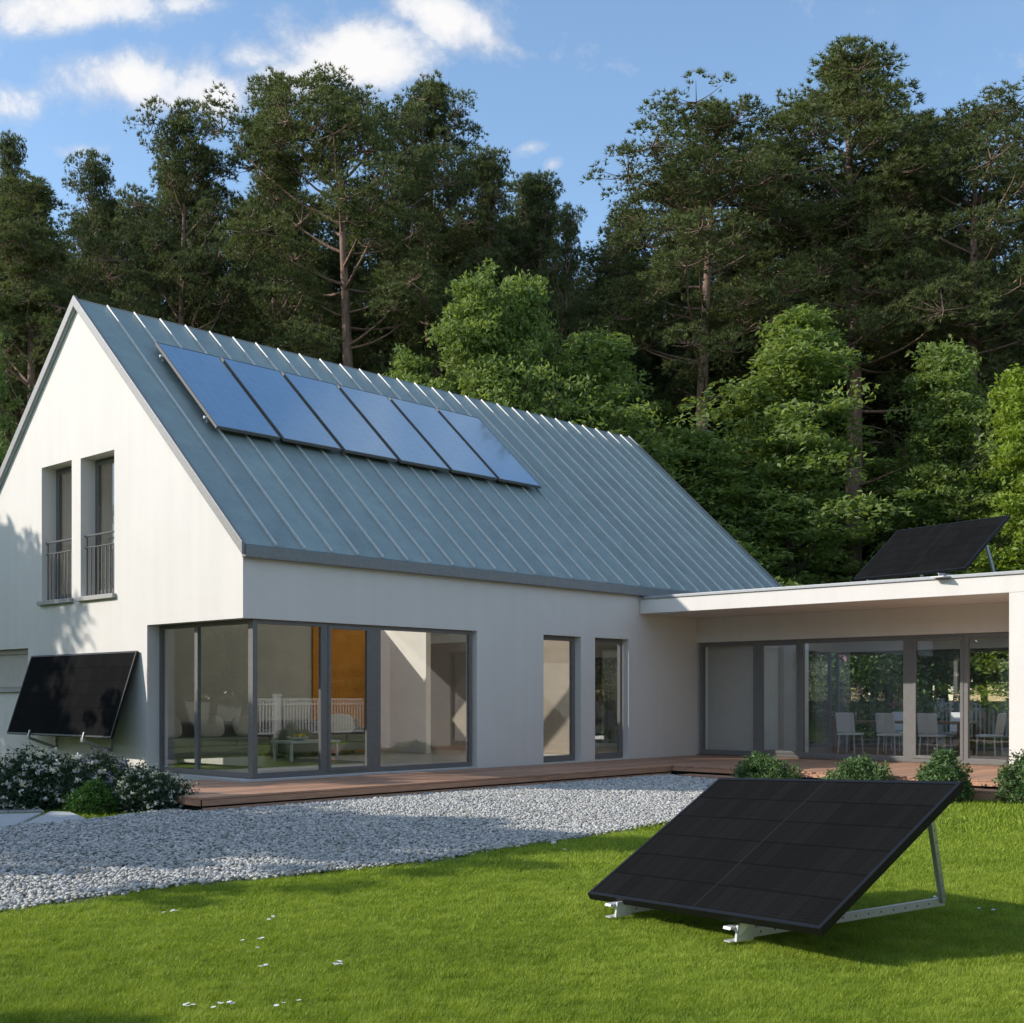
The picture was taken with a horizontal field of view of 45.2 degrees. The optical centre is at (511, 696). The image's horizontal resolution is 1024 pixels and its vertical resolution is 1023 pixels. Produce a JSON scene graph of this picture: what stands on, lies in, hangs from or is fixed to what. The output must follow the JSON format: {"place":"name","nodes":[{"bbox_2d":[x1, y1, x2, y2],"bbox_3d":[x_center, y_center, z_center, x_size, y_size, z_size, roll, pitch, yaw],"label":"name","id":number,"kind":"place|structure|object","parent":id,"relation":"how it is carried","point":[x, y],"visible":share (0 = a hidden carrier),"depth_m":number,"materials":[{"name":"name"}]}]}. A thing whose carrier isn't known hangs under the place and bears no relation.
{"place":"outdoors","nodes":[
{"label":"outdoors","id":0,"kind":"place"},
{"bbox_2d":[42,808,134,818],"bbox_3d":[-13.522,1.565,17.147,17.600,0.001,15.980,0,0,43],"label":"planting bed","id":1,"kind":"object","parent":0,"point":[83,814],"depth_m":16.37,"materials":[{"name":"soil"}]},
{"bbox_2d":[0,813,40,826],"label":"stepping stone","id":2,"kind":"object","parent":1,"relation":"on","point":[11,819],"visible":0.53,"depth_m":15.48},
{"bbox_2d":[0,807,43,813],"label":"stepping stone","id":3,"kind":"object","parent":1,"relation":"on","point":[26,809],"visible":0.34,"depth_m":16.51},
{"bbox_2d":[25,811,83,824],"bbox_3d":[-5.684,1.573,15.646,0.674,0.095,1.737,0,0,-10],"label":"stepping stone","id":4,"kind":"object","parent":1,"relation":"on","point":[52,816],"visible":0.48,"depth_m":15.55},
{"bbox_2d":[0,741,118,812],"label":"flower bush","id":5,"kind":"object","parent":1,"relation":"on","point":[34,777],"visible":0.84,"depth_m":17.05,"materials":[{"name":"green plant"}]},
{"bbox_2d":[60,776,124,814],"bbox_3d":[-5.594,1.351,16.584,0.855,0.573,0.946,0,0,43],"label":"bush","id":6,"kind":"object","parent":1,"relation":"on","point":[96,797],"visible":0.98,"depth_m":16.43,"materials":[{"name":"green plant"}]},
{"bbox_2d":[56,747,144,791],"bbox_3d":[-6.201,1.226,18.385,1.983,0.954,1.955,0,0,43],"label":"flower bush","id":7,"kind":"object","parent":1,"relation":"on","point":[118,769],"visible":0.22,"depth_m":18.25,"materials":[{"name":"green plant"}]},
{"bbox_2d":[109,757,199,812],"bbox_3d":[-4.907,1.246,16.985,1.178,0.841,1.358,0,0,43],"label":"flower bush","id":8,"kind":"object","parent":1,"relation":"on","point":[140,790],"visible":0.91,"depth_m":16.67,"materials":[{"name":"green plant"}]},
{"bbox_2d":[0,727,1023,1022],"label":"lawn","id":9,"kind":"structure","parent":0,"point":[598,729],"depth_m":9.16,"materials":[{"name":"plant"}]},
{"bbox_2d":[0,331,23,467],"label":"leafy tree","id":10,"kind":"object","parent":9,"relation":"on","point":[3,386],"visible":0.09,"depth_m":36.09,"materials":[{"name":"green plant"}]},
{"bbox_2d":[0,129,63,454],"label":"pine tree","id":11,"kind":"object","parent":9,"relation":"on","point":[9,148],"visible":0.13,"depth_m":46.99,"materials":[{"name":"green plant"}]},
{"bbox_2d":[0,168,113,466],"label":"pine tree","id":12,"kind":"object","parent":9,"relation":"on","point":[31,305],"visible":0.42,"depth_m":44.16,"materials":[{"name":"green plant"}]},
{"bbox_2d":[24,95,288,350],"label":"pine tree","id":13,"kind":"object","parent":9,"relation":"on","point":[206,204],"visible":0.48,"depth_m":50.58,"materials":[{"name":"green plant"}]},
{"bbox_2d":[167,58,480,378],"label":"pine tree","id":14,"kind":"object","parent":9,"relation":"on","point":[418,287],"visible":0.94,"depth_m":48.68,"materials":[{"name":"green plant"}]},
{"bbox_2d":[0,774,716,912],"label":"gravel bed","id":15,"kind":"object","parent":9,"relation":"on","point":[244,878],"visible":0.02,"depth_m":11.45,"materials":[{"name":"grey gravel"}]},
{"bbox_2d":[382,343,437,388],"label":"leafy tree","id":16,"kind":"object","parent":9,"relation":"on","point":[410,364],"visible":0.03,"depth_m":40.63,"materials":[{"name":"green plant"}]},
{"bbox_2d":[364,197,468,368],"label":"pine tree","id":17,"kind":"object","parent":9,"relation":"on","point":[452,252],"depth_m":61.37,"materials":[{"name":"green plant"}]},
{"bbox_2d":[339,69,513,376],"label":"pine tree","id":18,"kind":"object","parent":9,"relation":"on","point":[432,92],"visible":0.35,"depth_m":54.41,"materials":[{"name":"green plant"}]},
{"bbox_2d":[398,257,527,406],"bbox_3d":[-1.948,-6.292,40.414,5.985,15.918,6.481,0,0,-38],"label":"leafy tree","id":19,"kind":"object","parent":9,"relation":"on","point":[467,347],"visible":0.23,"depth_m":39.79,"materials":[{"name":"green plant"}]},
{"bbox_2d":[408,143,582,402],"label":"pine tree","id":20,"kind":"object","parent":9,"relation":"on","point":[488,192],"visible":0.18,"depth_m":52.97,"materials":[{"name":"green plant"}]},
{"bbox_2d":[0,295,1023,782],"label":"house","id":21,"kind":"structure","parent":9,"relation":"on","point":[414,619],"depth_m":24.43,"materials":[{"name":"white paint"}]},
{"bbox_2d":[0,649,27,691],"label":"low window","id":22,"kind":"structure","parent":21,"relation":"in","point":[13,663],"depth_m":25.23,"materials":[{"name":"grey glass"}]},
{"bbox_2d":[37,466,72,605],"bbox_3d":[-8.664,-3.132,23.768,1.330,2.695,0.440,0,0,43],"label":"upper window","id":23,"kind":"structure","parent":21,"relation":"in","point":[66,598],"depth_m":24.09,"materials":[{"name":"grey metal"}]},
{"bbox_2d":[7,651,138,751],"bbox_3d":[-8.183,0.093,22.708,3.988,1.805,0.600,0,0,43],"label":"solar panel","id":24,"kind":"object","parent":21,"relation":"attached to","point":[83,695],"visible":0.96,"depth_m":22.54,"materials":[{"name":"black glass"}]},
{"bbox_2d":[75,456,115,601],"bbox_3d":[-7.521,-3.122,22.699,1.360,2.675,0.440,0,0,43],"label":"upper window","id":25,"kind":"structure","parent":21,"relation":"in","point":[99,593],"depth_m":22.98,"materials":[{"name":"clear glass"}]},
{"bbox_2d":[159,619,248,778],"bbox_3d":[-5.164,0.033,20.666,2.740,2.565,0.070,0,0,43],"label":"gable window","id":26,"kind":"structure","parent":21,"relation":"in","point":[197,770],"depth_m":20.79,"materials":[{"name":"grey metal"}]},
{"bbox_2d":[155,342,279,439],"bbox_3d":[-5.500,-5.693,22.846,2.057,1.922,1.424,0,0,43],"label":"solar panel","id":27,"kind":"object","parent":21,"relation":"attached to","point":[221,397],"visible":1,"depth_m":22.77,"materials":[{"name":"glass"}]},
{"bbox_2d":[168,721,277,757],"bbox_3d":[-6.433,0.929,25.934,0.950,0.799,3.000,0,0,43],"label":"sofa","id":28,"kind":"object","parent":21,"relation":"on","point":[229,741],"visible":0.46,"depth_m":25.83,"materials":[{"name":"grey fabric"}]},
{"bbox_2d":[168,716,181,738],"bbox_3d":[-7.103,0.630,25.328,0.297,0.475,0.677,0,0,43],"label":"pillow","id":29,"kind":"object","parent":28,"relation":"on","point":[174,728],"visible":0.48,"depth_m":25.36,"materials":[{"name":"beige fabric"}]},
{"bbox_2d":[193,715,224,737],"bbox_3d":[-6.420,0.630,26.058,0.297,0.475,0.677,0,0,43],"label":"pillow","id":30,"kind":"object","parent":28,"relation":"on","point":[212,726],"visible":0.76,"depth_m":26.00,"materials":[{"name":"beige fabric"}]},
{"bbox_2d":[232,715,247,736],"bbox_3d":[-5.805,0.630,26.715,0.275,0.475,0.680,0,0,30],"label":"pillow","id":31,"kind":"object","parent":28,"relation":"on","point":[240,724],"visible":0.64,"depth_m":26.49,"materials":[{"name":"beige fabric"}]},
{"bbox_2d":[221,357,341,451],"bbox_3d":[-4.481,-5.693,23.934,2.057,1.922,1.404,0,0,43],"label":"solar panel","id":32,"kind":"object","parent":21,"relation":"attached to","point":[282,407],"visible":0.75,"depth_m":23.82,"materials":[{"name":"glass"}]},
{"bbox_2d":[271,739,340,761],"bbox_3d":[-4.324,1.119,25.810,0.700,0.419,1.300,0,0,43],"label":"coffee table","id":33,"kind":"object","parent":21,"relation":"in","point":[291,742],"visible":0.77,"depth_m":25.55,"materials":[{"name":"white paint"}]},
{"bbox_2d":[262,719,364,757],"bbox_3d":[-4.367,0.929,28.143,0.950,0.799,2.650,0,0,43],"label":"sofa","id":34,"kind":"object","parent":21,"relation":"on","point":[354,740],"visible":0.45,"depth_m":27.90,"materials":[{"name":"grey fabric"}]},
{"bbox_2d":[331,714,353,733],"bbox_3d":[-3.994,0.630,28.651,0.680,0.475,0.275,0,0,-34],"label":"pillow","id":35,"kind":"object","parent":34,"relation":"on","point":[342,723],"visible":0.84,"depth_m":28.57,"materials":[{"name":"beige fabric"}]},
{"bbox_2d":[282,372,397,461],"bbox_3d":[-3.494,-5.693,24.990,2.057,1.922,1.404,0,0,43],"label":"solar panel","id":36,"kind":"object","parent":21,"relation":"attached to","point":[341,419],"visible":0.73,"depth_m":24.88,"materials":[{"name":"glass"}]},
{"bbox_2d":[258,619,471,778],"bbox_3d":[-2.470,0.033,21.487,0.084,2.565,4.960,0,0,43],"label":"front window","id":37,"kind":"structure","parent":21,"relation":"in","point":[372,632],"depth_m":21.42,"materials":[{"name":"grey metal"}]},
{"bbox_2d":[337,385,449,471],"bbox_3d":[-2.507,-5.693,26.045,2.057,1.922,1.404,0,0,43],"label":"solar panel","id":38,"kind":"object","parent":21,"relation":"attached to","point":[398,434],"visible":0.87,"depth_m":25.93,"materials":[{"name":"glass"}]},
{"bbox_2d":[389,397,496,479],"bbox_3d":[-1.520,-5.693,27.100,2.057,1.922,1.404,0,0,43],"label":"solar panel","id":39,"kind":"object","parent":21,"relation":"attached to","point":[445,441],"visible":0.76,"depth_m":26.99,"materials":[{"name":"glass"}]},
{"bbox_2d":[436,408,540,488],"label":"solar panel","id":40,"kind":"object","parent":21,"relation":"attached to","point":[490,450],"visible":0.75,"depth_m":28.05,"materials":[{"name":"glass"}]},
{"bbox_2d":[543,635,574,761],"bbox_3d":[0.897,0.035,25.185,0.080,2.570,1.120,0,0,43],"label":"front window","id":41,"kind":"structure","parent":21,"relation":"in","point":[571,756],"depth_m":25.51,"materials":[{"name":"grey metal"}]},
{"bbox_2d":[595,657,616,742],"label":"end window","id":42,"kind":"structure","parent":21,"relation":"in","point":[611,658],"depth_m":35.48,"materials":[{"name":"grey metal"}]},
{"bbox_2d":[595,638,622,758],"bbox_3d":[2.004,0.035,26.368,0.080,2.570,1.100,0,0,43],"label":"front window","id":43,"kind":"structure","parent":21,"relation":"in","point":[619,754],"depth_m":26.69,"materials":[{"name":"grey metal"}]},
{"bbox_2d":[809,651,830,747],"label":"side window","id":44,"kind":"structure","parent":21,"relation":"in","point":[810,652],"depth_m":32.98,"materials":[{"name":"grey metal"}]},
{"bbox_2d":[835,713,863,753],"bbox_3d":[7.959,0.849,28.987,0.460,0.961,0.538,0,0,43],"label":"dining chair","id":45,"kind":"object","parent":21,"relation":"on","point":[845,722],"visible":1,"depth_m":28.84,"materials":[{"name":"white paint"}]},
{"bbox_2d":[700,632,1008,765],"bbox_3d":[7.308,0.038,25.847,7.980,2.575,0.114,0,0,43],"label":"wing window","id":46,"kind":"structure","parent":21,"relation":"in","point":[909,642],"depth_m":25.71,"materials":[{"name":"grey metal"}]},
{"bbox_2d":[875,713,902,754],"bbox_3d":[8.689,0.849,28.304,0.460,0.961,0.538,0,0,43],"label":"dining chair","id":47,"kind":"object","parent":21,"relation":"on","point":[885,724],"visible":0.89,"depth_m":28.16,"materials":[{"name":"white paint"}]},
{"bbox_2d":[883,712,902,751],"bbox_3d":[9.393,0.849,30.081,0.460,0.961,0.538,0,0,43],"label":"dining chair","id":48,"kind":"object","parent":21,"relation":"on","point":[898,716],"visible":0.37,"depth_m":30.22,"materials":[{"name":"white paint"}]},
{"bbox_2d":[831,720,977,755],"bbox_3d":[9.223,0.950,29.021,3.200,0.759,1.000,0,0,43],"label":"dining table","id":49,"kind":"object","parent":21,"relation":"on","point":[833,722],"visible":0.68,"depth_m":28.48,"materials":[{"name":"grey wood"}]},
{"bbox_2d":[836,648,1008,750],"bbox_3d":[11.618,0.068,30.410,7.900,2.515,0.080,0,0,43],"label":"rear window","id":50,"kind":"structure","parent":21,"relation":"in","point":[956,651],"depth_m":31.18,"materials":[{"name":"grey metal"}]},
{"bbox_2d":[853,515,1009,580],"bbox_3d":[7.958,-2.755,23.375,1.869,1.201,2.514,0,0,-34],"label":"solar panel","id":51,"kind":"object","parent":21,"relation":"on","point":[940,549],"visible":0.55,"depth_m":23.20,"materials":[{"name":"glass"}]},
{"bbox_2d":[917,713,945,754],"bbox_3d":[9.419,0.849,27.621,0.460,0.961,0.538,0,0,43],"label":"dining chair","id":52,"kind":"object","parent":21,"relation":"on","point":[927,725],"visible":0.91,"depth_m":27.47,"materials":[{"name":"white paint"}]},
{"bbox_2d":[942,712,959,746],"bbox_3d":[10.488,0.849,29.056,0.460,0.961,0.538,0,0,43],"label":"dining chair","id":53,"kind":"object","parent":21,"relation":"on","point":[955,716],"visible":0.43,"depth_m":29.28,"materials":[{"name":"white paint"}]},
{"bbox_2d":[975,713,1006,756],"bbox_3d":[10.749,0.849,27.594,0.538,0.961,0.460,0,0,43],"label":"dining chair","id":54,"kind":"object","parent":21,"relation":"on","point":[1000,723],"visible":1,"depth_m":27.47,"materials":[{"name":"white paint"}]},
{"bbox_2d":[420,171,635,391],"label":"pine tree","id":55,"kind":"object","parent":9,"relation":"on","point":[518,209],"visible":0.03,"depth_m":60.24,"materials":[{"name":"green plant"}]},
{"bbox_2d":[479,268,613,686],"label":"leafy tree","id":56,"kind":"object","parent":9,"relation":"on","point":[525,373],"visible":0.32,"depth_m":40.32,"materials":[{"name":"green plant"}]},
{"bbox_2d":[451,168,660,430],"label":"pine tree","id":57,"kind":"object","parent":9,"relation":"on","point":[540,190],"visible":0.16,"depth_m":54.96,"materials":[{"name":"green plant"}]},
{"bbox_2d":[504,202,631,435],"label":"pine tree","id":58,"kind":"object","parent":9,"relation":"on","point":[570,231],"visible":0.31,"depth_m":50.67,"materials":[{"name":"green plant"}]},
{"bbox_2d":[161,755,1019,810],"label":"deck","id":59,"kind":"structure","parent":9,"relation":"on","point":[214,794],"depth_m":20.61,"materials":[{"name":"brown wood"}]},
{"bbox_2d":[531,322,750,739],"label":"leafy tree","id":60,"kind":"object","parent":9,"relation":"on","point":[593,353],"visible":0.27,"depth_m":41.09,"materials":[{"name":"green plant"}]},
{"bbox_2d":[596,399,690,666],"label":"leafy tree","id":61,"kind":"object","parent":9,"relation":"on","point":[667,410],"visible":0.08,"depth_m":51.79,"materials":[{"name":"green plant"}]},
{"bbox_2d":[582,200,716,436],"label":"pine tree","id":62,"kind":"object","parent":9,"relation":"on","point":[607,232],"visible":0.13,"depth_m":58.77,"materials":[{"name":"green plant"}]},
{"bbox_2d":[602,171,747,433],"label":"pine tree","id":63,"kind":"object","parent":9,"relation":"on","point":[695,282],"visible":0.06,"depth_m":62.48,"materials":[{"name":"green plant"}]},
{"bbox_2d":[644,180,817,435],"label":"pine tree","id":64,"kind":"object","parent":9,"relation":"on","point":[719,276],"visible":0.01,"depth_m":60.35,"materials":[{"name":"green plant"}]},
{"bbox_2d":[576,67,913,499],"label":"pine tree","id":65,"kind":"object","parent":9,"relation":"on","point":[710,184],"visible":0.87,"depth_m":48.51,"materials":[{"name":"green plant"}]},
{"bbox_2d":[652,219,839,489],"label":"pine tree","id":66,"kind":"object","parent":9,"relation":"on","point":[726,276],"visible":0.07,"depth_m":58.82,"materials":[{"name":"green plant"}]},
{"bbox_2d":[649,423,843,669],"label":"leafy tree","id":67,"kind":"object","parent":9,"relation":"on","point":[706,475],"visible":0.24,"depth_m":41.58,"materials":[{"name":"green plant"}]},
{"bbox_2d":[587,778,964,942],"bbox_3d":[2.146,1.097,9.083,2.384,1.062,2.382,0,0,-34],"label":"solar panel","id":68,"kind":"object","parent":9,"relation":"on","point":[768,856],"visible":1,"depth_m":8.65,"materials":[{"name":"glass"}]},
{"bbox_2d":[667,164,914,520],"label":"pine tree","id":69,"kind":"object","parent":9,"relation":"on","point":[784,256],"visible":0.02,"depth_m":59.14,"materials":[{"name":"green plant"}]},
{"bbox_2d":[713,485,868,661],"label":"leafy tree","id":70,"kind":"object","parent":9,"relation":"on","point":[838,569],"visible":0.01,"depth_m":50.14,"materials":[{"name":"green plant"}]},
{"bbox_2d":[658,303,929,707],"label":"leafy tree","id":71,"kind":"object","parent":9,"relation":"on","point":[794,368],"visible":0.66,"depth_m":42.66,"materials":[{"name":"green plant"}]},
{"bbox_2d":[689,191,923,521],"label":"pine tree","id":72,"kind":"object","parent":9,"relation":"on","point":[870,384],"visible":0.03,"depth_m":56.31,"materials":[{"name":"green plant"}]},
{"bbox_2d":[683,32,1021,719],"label":"pine tree","id":73,"kind":"object","parent":9,"relation":"on","point":[845,78],"visible":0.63,"depth_m":49.90,"materials":[{"name":"green plant"}]},
{"bbox_2d":[818,752,895,779],"bbox_3d":[5.915,1.326,20.883,1.202,0.791,1.537,0,0,43],"label":"shrub","id":74,"kind":"object","parent":9,"relation":"on","point":[862,768],"visible":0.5,"depth_m":20.69,"materials":[{"name":"green plant"}]},
{"bbox_2d":[805,422,929,670],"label":"tree","id":75,"kind":"object","parent":9,"relation":"on","point":[868,486],"visible":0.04,"depth_m":54.90,"materials":[{"name":"green plant"}]},
{"bbox_2d":[809,651,949,745],"bbox_3d":[10.966,-0.407,39.751,5.969,4.854,6.742,0,0,43],"label":"leafy tree","id":76,"kind":"object","parent":9,"relation":"on","point":[882,679],"visible":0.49,"depth_m":38.57,"materials":[{"name":"plant"}]},
{"bbox_2d":[797,202,962,507],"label":"pine tree","id":77,"kind":"object","parent":9,"relation":"on","point":[872,421],"visible":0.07,"depth_m":56.01,"materials":[{"name":"green plant"}]},
{"bbox_2d":[825,453,991,707],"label":"leafy tree","id":78,"kind":"object","parent":9,"relation":"on","point":[884,482],"visible":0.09,"depth_m":51.12,"materials":[{"name":"green plant"}]},
{"bbox_2d":[815,110,1023,712],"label":"pine tree","id":79,"kind":"object","parent":9,"relation":"on","point":[892,443],"visible":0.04,"depth_m":55.35,"materials":[{"name":"green plant"}]},
{"bbox_2d":[832,698,1008,743],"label":"picket fence","id":80,"kind":"object","parent":9,"relation":"on","point":[941,728],"visible":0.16,"depth_m":42.33,"materials":[{"name":"white paint"}]},
{"bbox_2d":[846,76,1023,737],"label":"pine tree","id":81,"kind":"object","parent":9,"relation":"on","point":[970,140],"visible":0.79,"depth_m":48.66,"materials":[{"name":"green plant"}]},
{"bbox_2d":[864,334,1023,742],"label":"leafy tree","id":82,"kind":"object","parent":9,"relation":"on","point":[947,388],"visible":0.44,"depth_m":43.02,"materials":[{"name":"green plant"}]},
{"bbox_2d":[914,747,976,803],"bbox_3d":[6.865,1.252,19.496,1.000,0.971,1.287,0,0,43],"label":"shrub","id":83,"kind":"object","parent":9,"relation":"on","point":[941,766],"visible":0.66,"depth_m":19.25,"materials":[{"name":"green plant"}]},
{"bbox_2d":[908,237,1023,431],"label":"pine tree","id":84,"kind":"object","parent":9,"relation":"on","point":[993,262],"visible":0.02,"depth_m":61.95,"materials":[{"name":"green plant"}]},
{"bbox_2d":[923,383,1023,721],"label":"pine tree","id":85,"kind":"object","parent":9,"relation":"on","point":[983,436],"depth_m":53.33,"materials":[{"name":"green plant"}]},
{"bbox_2d":[932,363,1023,715],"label":"leafy tree","id":86,"kind":"object","parent":9,"relation":"on","point":[1010,403],"visible":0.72,"depth_m":39.79,"materials":[{"name":"green plant"}]},
{"bbox_2d":[956,200,1023,570],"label":"pine tree","id":87,"kind":"object","parent":9,"relation":"on","point":[990,344],"visible":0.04,"depth_m":52.59,"materials":[{"name":"green plant"}]},
{"bbox_2d":[991,748,1023,804],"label":"shrub","id":88,"kind":"object","parent":9,"relation":"on","point":[1013,783],"visible":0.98,"depth_m":18.92,"materials":[{"name":"green plant"}]},
{"bbox_2d":[0,0,1023,699],"label":"sky","id":89,"kind":"structure","parent":0,"point":[556,83],"materials":[{"name":"blue"}]},
{"bbox_2d":[578,273,601,726],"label":"pine tree","id":90,"kind":"object","parent":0,"point":[597,696],"depth_m":68.13,"materials":[{"name":"green plant"}]},
{"bbox_2d":[730,750,803,778],"bbox_3d":[4.575,1.331,22.124,1.299,0.744,1.528,0,0,7],"label":"shrub","id":91,"kind":"object","parent":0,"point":[759,765],"visible":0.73,"depth_m":21.95,"materials":[{"name":"green plant"}]},
{"bbox_2d":[708,373,864,651],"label":"tree","id":92,"kind":"object","parent":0,"point":[716,405],"visible":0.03,"depth_m":53.93,"materials":[{"name":"green plant"}]},
{"bbox_2d":[832,403,941,697],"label":"pine tree","id":93,"kind":"object","parent":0,"point":[898,440],"visible":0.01,"depth_m":57.46,"materials":[{"name":"green plant"}]},
{"bbox_2d":[867,206,1012,728],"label":"pine tree","id":94,"kind":"object","parent":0,"point":[938,690],"visible":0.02,"depth_m":62.17,"materials":[{"name":"green plant"}]},
{"bbox_2d":[877,700,1008,726],"bbox_3d":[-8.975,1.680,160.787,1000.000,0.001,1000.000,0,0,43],"label":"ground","id":95,"kind":"structure","parent":0,"point":[950,701],"depth_m":132.33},
{"bbox_2d":[17,148,167,361],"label":"pine tree","id":96,"kind":"object","parent":95,"relation":"on","point":[102,211],"visible":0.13,"depth_m":51.77,"materials":[{"name":"green plant"}]},
{"bbox_2d":[50,192,176,337],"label":"pine tree","id":97,"kind":"object","parent":95,"relation":"on","point":[148,266],"visible":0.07,"depth_m":61.02,"materials":[{"name":"green plant"}]},
{"bbox_2d":[104,157,243,327],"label":"pine tree","id":98,"kind":"object","parent":95,"relation":"on","point":[169,214],"visible":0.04,"depth_m":61.98,"materials":[{"name":"green plant"}]},
{"bbox_2d":[169,194,327,351],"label":"pine tree","id":99,"kind":"object","parent":95,"relation":"on","point":[241,257],"depth_m":60.17,"materials":[{"name":"green plant"}]},
{"bbox_2d":[225,170,340,352],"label":"pine tree","id":100,"kind":"object","parent":95,"relation":"on","point":[292,194],"depth_m":61.02,"materials":[{"name":"green plant"}]},
{"bbox_2d":[170,65,401,369],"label":"pine tree","id":101,"kind":"object","parent":95,"relation":"on","point":[326,255],"visible":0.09,"depth_m":55.89,"materials":[{"name":"green plant"}]},
{"bbox_2d":[289,207,372,370],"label":"pine tree","id":102,"kind":"object","parent":95,"relation":"on","point":[333,270],"visible":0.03,"depth_m":62.16,"materials":[{"name":"green plant"}]},
{"bbox_2d":[331,205,436,383],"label":"pine tree","id":103,"kind":"object","parent":95,"relation":"on","point":[360,281],"visible":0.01,"depth_m":61.56,"materials":[{"name":"green plant"}]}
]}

